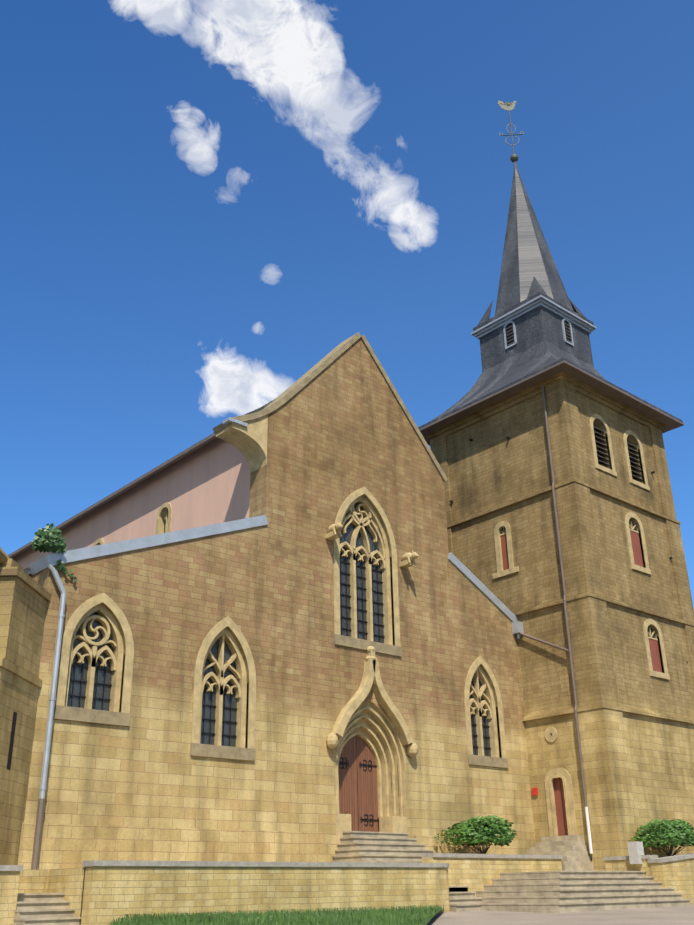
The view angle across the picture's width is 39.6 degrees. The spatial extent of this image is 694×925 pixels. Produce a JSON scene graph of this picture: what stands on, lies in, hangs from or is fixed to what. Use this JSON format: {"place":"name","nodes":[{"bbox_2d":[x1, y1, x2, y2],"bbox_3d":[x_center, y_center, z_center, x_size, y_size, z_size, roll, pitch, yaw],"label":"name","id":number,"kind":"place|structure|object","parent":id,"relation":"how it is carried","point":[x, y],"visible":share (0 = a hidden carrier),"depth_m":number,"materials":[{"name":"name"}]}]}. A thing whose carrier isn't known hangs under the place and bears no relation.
{"place":"outdoors","nodes":[
{"label":"outdoors","id":0,"kind":"place"},
{"bbox_2d":[120,909,442,924],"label":"grass blades","id":1,"kind":"object","parent":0,"point":[295,921],"depth_m":21.22,"materials":[{"name":"green plant"}]},
{"bbox_2d":[110,904,443,924],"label":"grass","id":2,"kind":"structure","parent":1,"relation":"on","point":[419,915],"depth_m":21.71,"materials":[{"name":"green plant"}]},
{"bbox_2d":[0,0,693,607],"label":"sky","id":3,"kind":"structure","parent":0,"point":[201,201],"materials":[{"name":"blue"}]},
{"bbox_2d":[427,904,693,924],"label":"pavement","id":4,"kind":"structure","parent":0,"point":[678,915],"depth_m":25.00,"materials":[{"name":"grey concrete"}]},
{"bbox_2d":[13,871,689,924],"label":"terrace stairs","id":5,"kind":"structure","parent":4,"relation":"on","point":[555,891],"depth_m":29.61,"materials":[{"name":"stone"}]},
{"bbox_3d":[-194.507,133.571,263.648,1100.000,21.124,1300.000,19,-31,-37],"label":"road asphalt","id":6,"kind":"structure","parent":0,"visible":0},
{"bbox_2d":[18,867,605,924],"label":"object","id":7,"kind":"object","parent":6,"relation":"on","point":[69,882],"visible":0.05,"depth_m":23.00,"materials":[{"name":"stone"}]},
{"bbox_2d":[0,547,50,864],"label":"corner turret with gargoyle","id":8,"kind":"object","parent":7,"relation":"on","point":[24,597],"visible":0.9,"depth_m":24.74,"materials":[{"name":"stone"}]},
{"bbox_2d":[7,712,16,769],"bbox_3d":[-8.401,6.972,24.161,0.170,1.400,0.170,19,-31,-37],"label":"slit window","id":9,"kind":"structure","parent":8,"relation":"attached to","point":[11,740],"depth_m":24.15,"materials":[{"name":"black glass"}]},
{"bbox_2d":[31,798,44,869],"bbox_3d":[-7.923,9.518,24.705,0.176,1.700,0.176,19,-31,-37],"label":"lower drainpipe section","id":10,"kind":"object","parent":7,"relation":"on","point":[37,835],"visible":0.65,"depth_m":24.64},
{"bbox_2d":[24,525,265,829],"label":"aisle facade wall","id":11,"kind":"structure","parent":7,"relation":"on","point":[176,602],"depth_m":28.52,"materials":[{"name":"beige stone"}]},
{"bbox_2d":[23,568,30,574],"bbox_3d":[-16.237,11.334,50.624,21.350,3.920,44.900,19,-31,-37],"label":"aisle lean to roofs","id":12,"kind":"object","parent":11,"relation":"attached to","point":[27,571],"visible":0.05,"depth_m":28.15,"materials":[{"name":"grey metal"}]},
{"bbox_2d":[12,437,249,569],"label":"nave clerestory walls","id":13,"kind":"structure","parent":12,"relation":"on","point":[207,484],"depth_m":38.97,"materials":[{"name":"pink paint"}]},
{"bbox_2d":[93,502,171,545],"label":"clerestory window frames","id":14,"kind":"structure","parent":13,"relation":"attached to","point":[163,514],"depth_m":39.55,"materials":[{"name":"beige stone"}]},
{"bbox_2d":[12,398,275,552],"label":"roof","id":15,"kind":"structure","parent":13,"relation":"on","point":[260,408],"depth_m":36.67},
{"bbox_2d":[8,433,216,557],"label":"nave eave gutter","id":16,"kind":"object","parent":15,"relation":"attached to","point":[196,446],"depth_m":41.14,"materials":[{"name":"grey metal"}]},
{"bbox_2d":[39,564,65,798],"bbox_3d":[-8.152,6.493,25.902,0.640,7.806,0.209,19,-31,-37],"label":"downpipe","id":17,"kind":"object","parent":11,"relation":"attached to","point":[52,697],"visible":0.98,"depth_m":26.21,"materials":[{"name":"metal"}]},
{"bbox_2d":[31,523,76,581],"bbox_3d":[-8.348,2.539,27.618,1.538,1.597,0.705,19,-31,-37],"label":"ivy","id":18,"kind":"object","parent":11,"relation":"attached to","point":[45,538],"visible":1,"depth_m":27.50,"materials":[{"name":"green plant"}]},
{"bbox_2d":[29,417,517,621],"bbox_3d":[-0.947,2.828,35.563,21.392,6.618,1.190,19,-31,-37],"label":"roof flashing","id":19,"kind":"object","parent":11,"relation":"on","point":[41,564],"visible":0.52,"depth_m":30.64,"materials":[{"name":"grey metal"}]},
{"bbox_2d":[18,823,536,869],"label":"facade plinth","id":20,"kind":"structure","parent":7,"relation":"on","point":[63,846],"depth_m":27.31,"materials":[{"name":"beige stone"}]},
{"bbox_2d":[0,857,693,924],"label":"retaining walls","id":21,"kind":"structure","parent":7,"relation":"on","point":[110,893],"depth_m":25.24,"materials":[{"name":"beige stone"}]},
{"bbox_2d":[0,853,693,870],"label":"wall coping","id":22,"kind":"object","parent":21,"relation":"on","point":[653,858],"visible":0.81,"depth_m":26.37,"materials":[{"name":"beige stone"}]},
{"bbox_2d":[627,841,643,863],"bbox_3d":[10.073,13.593,33.546,0.400,0.722,0.360,19,-31,-37],"label":"utility box","id":23,"kind":"object","parent":21,"relation":"on","point":[636,850],"visible":0.86,"depth_m":33.43,"materials":[{"name":"metal"}]},
{"bbox_2d":[249,338,464,861],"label":"gable wall","id":24,"kind":"structure","parent":7,"relation":"on","point":[340,429],"depth_m":35.06,"materials":[{"name":"beige stone"}]},
{"bbox_2d":[216,414,267,472],"bbox_3d":[-3.773,-0.887,34.535,1.554,2.059,0.996,19,-31,-37],"label":"corbel","id":25,"kind":"object","parent":24,"relation":"attached to","point":[249,442],"visible":0.81,"depth_m":34.48,"materials":[{"name":"stone"}]},
{"bbox_2d":[53,634,507,767],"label":"window sills","id":26,"kind":"structure","parent":24,"relation":"attached to","point":[122,719],"depth_m":29.24,"materials":[{"name":"beige stone"}]},
{"bbox_2d":[55,487,506,757],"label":"tracery window","id":27,"kind":"structure","parent":24,"relation":"attached to","point":[79,617],"depth_m":30.89,"materials":[{"name":"beige stone"}]},
{"bbox_2d":[67,503,490,756],"bbox_3d":[-1.215,5.285,34.036,18.285,9.900,0.040,19,-31,-37],"label":"window glass","id":28,"kind":"object","parent":27,"relation":"in","point":[347,536],"depth_m":30.69,"materials":[{"name":"black glass"}]},
{"bbox_2d":[68,556,490,755],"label":"window panes","id":29,"kind":"structure","parent":27,"relation":"in","point":[230,708],"depth_m":34.85,"materials":[{"name":"black glass"}]},
{"bbox_2d":[212,332,447,481],"bbox_3d":[-0.313,-2.584,38.668,11.142,6.151,1.120,19,-31,-37],"label":"gable coping","id":30,"kind":"object","parent":24,"relation":"attached to","point":[294,388],"visible":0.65,"depth_m":38.59,"materials":[{"name":"stone"}]},
{"bbox_2d":[325,522,418,567],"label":"gargoyle","id":31,"kind":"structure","parent":24,"relation":"attached to","point":[407,559],"depth_m":35.10,"materials":[{"name":"stone"}]},
{"bbox_2d":[326,646,418,849],"bbox_3d":[0.594,9.950,33.510,4.200,7.015,1.420,19,-31,-37],"label":"door surround","id":32,"kind":"object","parent":7,"relation":"on","point":[366,722],"visible":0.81,"depth_m":33.92,"materials":[{"name":"beige stone"}]},
{"bbox_2d":[339,736,378,831],"bbox_3d":[0.335,11.093,33.344,1.940,3.280,0.080,19,-31,-37],"label":"portal door","id":33,"kind":"structure","parent":32,"relation":"in","point":[363,802],"depth_m":33.33,"materials":[{"name":"brown wood"}]},
{"bbox_2d":[339,735,377,830],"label":"door hinges","id":34,"kind":"object","parent":33,"relation":"attached to","point":[343,763],"visible":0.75,"depth_m":33.23,"materials":[{"name":"black metal"}]},
{"bbox_2d":[332,831,434,862],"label":"portal steps","id":35,"kind":"structure","parent":7,"relation":"on","point":[377,847],"depth_m":30.99,"materials":[{"name":"beige stone"}]},
{"bbox_2d":[434,815,516,853],"bbox_3d":[4.783,13.137,33.837,3.318,1.342,2.738,19,-31,-37],"label":"shrub","id":36,"kind":"object","parent":7,"relation":"on","point":[473,830],"depth_m":33.17,"materials":[{"name":"green plant"}]},
{"bbox_2d":[449,561,534,838],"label":"aisle facade wall","id":37,"kind":"structure","parent":7,"relation":"on","point":[482,624],"depth_m":38.38,"materials":[{"name":"beige stone"}]},
{"bbox_2d":[522,835,593,870],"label":"tower door steps","id":38,"kind":"structure","parent":7,"relation":"on","point":[573,851],"depth_m":35.32,"materials":[{"name":"beige stone"}]},
{"bbox_2d":[430,379,693,867],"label":"tower wall","id":39,"kind":"structure","parent":7,"relation":"on","point":[638,770],"depth_m":40.55,"materials":[{"name":"beige stone"}]},
{"bbox_2d":[512,621,523,638],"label":"rainwater hopper","id":40,"kind":"object","parent":39,"relation":"attached to","point":[517,627],"visible":0.75,"depth_m":40.45,"materials":[{"name":"grey metal"}]},
{"bbox_2d":[531,788,537,795],"bbox_3d":[7.384,12.938,37.879,0.070,0.280,0.260,19,-31,-37],"label":"alarm box","id":41,"kind":"object","parent":39,"relation":"attached to","point":[534,791],"visible":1,"depth_m":37.85,"materials":[{"name":"red metal"}]},
{"bbox_2d":[418,168,682,428],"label":"spire roof","id":42,"kind":"structure","parent":39,"relation":"on","point":[529,272],"depth_m":49.09,"materials":[{"name":"grey metal"}]},
{"bbox_2d":[498,100,523,168],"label":"weather vane","id":43,"kind":"object","parent":42,"relation":"on","point":[509,106],"visible":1,"depth_m":55.82,"materials":[{"name":"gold metal"}]},
{"bbox_2d":[471,295,596,339],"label":"cornice","id":44,"kind":"structure","parent":42,"relation":"attached to","point":[545,303],"depth_m":48.78,"materials":[{"name":"grey metal"}]},
{"bbox_2d":[503,318,573,349],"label":"dormer window frames","id":45,"kind":"structure","parent":42,"relation":"on","point":[515,337],"depth_m":48.47,"materials":[{"name":"grey metal"}]},
{"bbox_2d":[506,321,570,344],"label":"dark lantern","id":46,"kind":"object","parent":45,"relation":"in","point":[509,325],"visible":0.04,"depth_m":48.63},
{"bbox_2d":[505,323,571,345],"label":"lantern louvres","id":47,"kind":"object","parent":45,"relation":"in","point":[513,335],"visible":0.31,"depth_m":48.54,"materials":[{"name":"grey wood"}]},
{"bbox_2d":[419,360,683,444],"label":"roof eaves","id":48,"kind":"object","parent":42,"relation":"attached to","point":[600,385],"depth_m":44.68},
{"bbox_2d":[518,382,587,806],"bbox_3d":[8.003,5.032,40.398,0.380,18.050,2.654,19,-31,-37],"label":"drainpipe","id":49,"kind":"object","parent":39,"relation":"attached to","point":[569,650],"visible":0.98,"depth_m":39.08,"materials":[{"name":"metal"}]},
{"bbox_2d":[424,372,693,723],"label":"tower string courses","id":50,"kind":"object","parent":39,"relation":"attached to","point":[582,388],"visible":0.27,"depth_m":43.20,"materials":[{"name":"beige stone"}]},
{"bbox_2d":[553,778,567,835],"bbox_3d":[8.283,13.034,37.017,0.060,2.472,1.270,19,-31,-37],"label":"tower door","id":51,"kind":"structure","parent":39,"relation":"in","point":[560,810],"depth_m":37.00,"materials":[{"name":"brown wood"}]},
{"bbox_2d":[450,436,687,663],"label":"putlog holes","id":52,"kind":"object","parent":39,"relation":"attached to","point":[508,437],"visible":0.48,"depth_m":45.55,"materials":[{"name":"black"}]},
{"bbox_2d":[492,414,669,836],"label":"tower window surrounds","id":53,"kind":"object","parent":39,"relation":"attached to","point":[551,734],"visible":0.79,"depth_m":41.92,"materials":[{"name":"beige stone"}]},
{"bbox_2d":[500,519,655,637],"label":"tower fanlights","id":54,"kind":"object","parent":53,"relation":"in","point":[651,629],"visible":0.21,"depth_m":43.02,"materials":[{"name":"glass"}]},
{"bbox_2d":[500,530,661,671],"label":"tower shutters","id":55,"kind":"object","parent":53,"relation":"in","point":[653,644],"visible":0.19,"depth_m":42.41,"materials":[{"name":"red wood"}]},
{"bbox_2d":[585,807,592,853],"bbox_3d":[8.905,13.531,35.481,0.120,1.610,0.120,19,-31,-37],"label":"lower drainpipe section","id":56,"kind":"object","parent":39,"relation":"attached to","point":[588,830],"visible":1,"depth_m":35.44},
{"bbox_2d":[593,426,642,479],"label":"louvers","id":57,"kind":"object","parent":39,"relation":"attached to","point":[608,455],"visible":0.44,"depth_m":44.05,"materials":[{"name":"grey wood"}]},
{"bbox_2d":[628,819,693,855],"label":"shrub","id":58,"kind":"object","parent":7,"relation":"on","point":[680,834],"depth_m":34.65,"materials":[{"name":"green plant"}]}
]}

